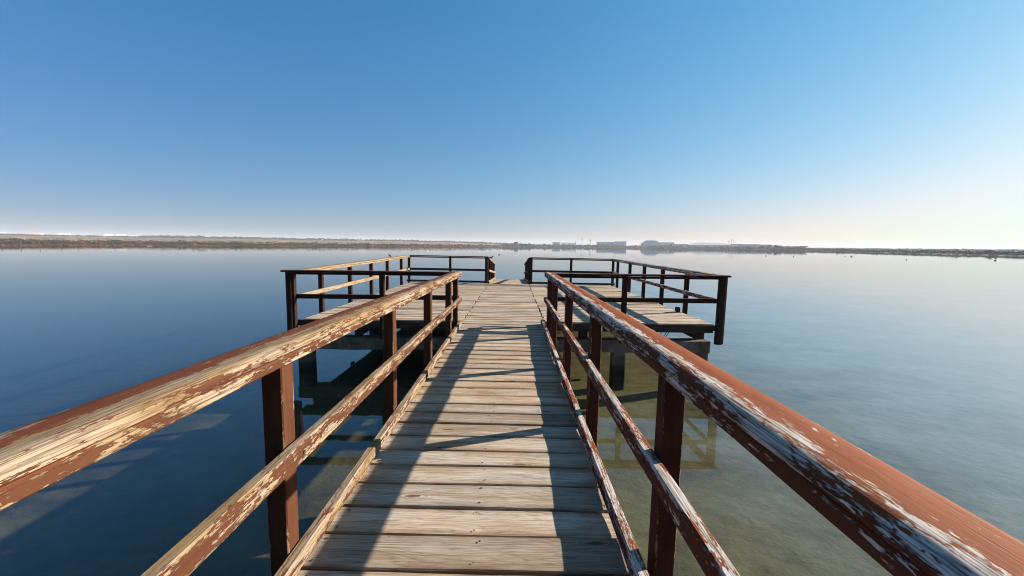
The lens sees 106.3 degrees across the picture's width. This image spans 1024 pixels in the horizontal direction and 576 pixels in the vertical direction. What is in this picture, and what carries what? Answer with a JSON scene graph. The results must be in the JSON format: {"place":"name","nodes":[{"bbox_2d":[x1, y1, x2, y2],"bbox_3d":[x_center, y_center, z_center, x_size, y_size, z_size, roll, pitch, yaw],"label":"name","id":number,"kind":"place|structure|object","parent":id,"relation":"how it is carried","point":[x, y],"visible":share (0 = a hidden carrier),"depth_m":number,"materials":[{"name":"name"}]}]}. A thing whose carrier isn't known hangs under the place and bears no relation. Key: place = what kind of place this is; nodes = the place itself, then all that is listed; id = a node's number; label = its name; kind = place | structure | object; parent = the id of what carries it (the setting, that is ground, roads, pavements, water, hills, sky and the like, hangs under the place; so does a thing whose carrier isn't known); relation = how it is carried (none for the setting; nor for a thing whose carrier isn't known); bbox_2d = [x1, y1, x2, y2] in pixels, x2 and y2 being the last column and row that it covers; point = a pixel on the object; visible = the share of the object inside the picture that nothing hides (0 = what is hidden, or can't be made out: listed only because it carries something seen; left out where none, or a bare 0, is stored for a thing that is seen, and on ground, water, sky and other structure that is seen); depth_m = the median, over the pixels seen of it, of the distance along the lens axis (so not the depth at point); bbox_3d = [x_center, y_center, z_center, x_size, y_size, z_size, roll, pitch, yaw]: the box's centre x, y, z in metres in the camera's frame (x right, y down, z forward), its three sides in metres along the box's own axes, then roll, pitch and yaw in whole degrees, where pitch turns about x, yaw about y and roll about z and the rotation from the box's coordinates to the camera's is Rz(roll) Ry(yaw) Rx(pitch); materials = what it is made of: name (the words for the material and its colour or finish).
{"place":"outdoors","nodes":[
{"label":"outdoors","id":0,"kind":"place"},
{"bbox_2d":[0,235,1022,255],"bbox_3d":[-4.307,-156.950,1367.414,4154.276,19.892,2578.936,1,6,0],"label":"shore land","id":1,"kind":"structure","parent":0,"point":[131,239],"depth_m":364.63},
{"bbox_2d":[0,238,1023,255],"bbox_3d":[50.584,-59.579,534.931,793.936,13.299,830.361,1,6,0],"label":"marsh scrub","id":2,"kind":"object","parent":1,"relation":"on","point":[13,241],"visible":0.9,"depth_m":317.71,"materials":[{"name":"green plant"}]},
{"bbox_2d":[0,233,1023,250],"bbox_3d":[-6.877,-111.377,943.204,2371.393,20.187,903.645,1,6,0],"label":"wood","id":3,"kind":"object","parent":1,"relation":"on","point":[240,237],"visible":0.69,"depth_m":797.42,"materials":[{"name":"green plant"}]},
{"bbox_2d":[597,242,613,245],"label":"warehouse","id":4,"kind":"structure","parent":1,"relation":"on","point":[605,243],"depth_m":943.26,"materials":[{"name":"grey metal"}]},
{"bbox_2d":[614,241,626,245],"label":"warehouse","id":5,"kind":"structure","parent":1,"relation":"on","point":[621,243],"depth_m":926.65,"materials":[{"name":"grey metal"}]},
{"bbox_2d":[641,240,660,245],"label":"warehouse","id":6,"kind":"structure","parent":1,"relation":"on","point":[650,242],"depth_m":915.95,"materials":[{"name":"grey metal"}]},
{"bbox_2d":[660,242,673,245],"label":"warehouse","id":7,"kind":"structure","parent":1,"relation":"on","point":[666,243],"depth_m":939.11,"materials":[{"name":"grey metal"}]},
{"bbox_2d":[688,242,733,246],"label":"warehouse","id":8,"kind":"structure","parent":1,"relation":"on","point":[707,244],"depth_m":906.95,"materials":[{"name":"white metal"}]},
{"bbox_2d":[742,244,759,246],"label":"white shed","id":9,"kind":"structure","parent":1,"relation":"on","point":[744,245],"depth_m":870.98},
{"bbox_2d":[0,329,1023,575],"bbox_3d":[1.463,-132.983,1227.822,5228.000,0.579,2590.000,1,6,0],"label":"lagoon bed","id":10,"kind":"object","parent":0,"point":[140,507],"visible":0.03,"depth_m":5.27,"materials":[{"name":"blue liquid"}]},
{"bbox_2d":[296,279,714,575],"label":"pier","id":11,"kind":"structure","parent":10,"relation":"on","point":[480,465],"depth_m":2.64,"materials":[{"name":"wood"}]},
{"bbox_2d":[0,271,461,575],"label":"walkway railing","id":12,"kind":"object","parent":11,"relation":"on","point":[40,455],"visible":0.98,"depth_m":1.46,"materials":[{"name":"red paint"}]},
{"bbox_2d":[280,255,487,338],"bbox_3d":[-2.649,-0.165,11.321,3.369,1.388,8.218,1,6,0],"label":"platform railing","id":13,"kind":"object","parent":11,"relation":"on","point":[292,296],"visible":0.83,"depth_m":7.35,"materials":[{"name":"brown paint"}]},
{"bbox_2d":[488,257,495,283],"bbox_3d":[-0.978,-0.751,18.230,0.183,1.617,5.583,1,6,0],"label":"gangway railing","id":14,"kind":"object","parent":11,"relation":"on","point":[491,270],"visible":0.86,"depth_m":17.17,"materials":[{"name":"red paint"}]},
{"bbox_2d":[524,258,529,283],"bbox_3d":[0.729,-0.716,18.227,0.190,1.618,5.583,1,6,0],"label":"gangway railing","id":15,"kind":"object","parent":11,"relation":"on","point":[527,269],"visible":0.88,"depth_m":17.12,"materials":[{"name":"brown paint"}]},
{"bbox_2d":[529,257,731,344],"bbox_3d":[2.406,-0.042,11.316,3.436,1.445,8.218,1,6,0],"label":"platform railing","id":16,"kind":"object","parent":11,"relation":"on","point":[719,300],"visible":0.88,"depth_m":7.33,"materials":[{"name":"brown paint"}]},
{"bbox_2d":[541,272,1023,575],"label":"walkway railing","id":17,"kind":"object","parent":11,"relation":"on","point":[891,520],"visible":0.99,"depth_m":1.05,"materials":[{"name":"red paint"}]},
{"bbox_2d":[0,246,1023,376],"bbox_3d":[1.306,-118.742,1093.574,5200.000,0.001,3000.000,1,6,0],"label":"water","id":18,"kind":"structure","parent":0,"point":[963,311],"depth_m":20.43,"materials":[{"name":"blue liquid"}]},
{"bbox_2d":[0,0,1023,250],"label":"sky","id":19,"kind":"structure","parent":0,"point":[894,124],"materials":[{"name":"blue"}]}
]}

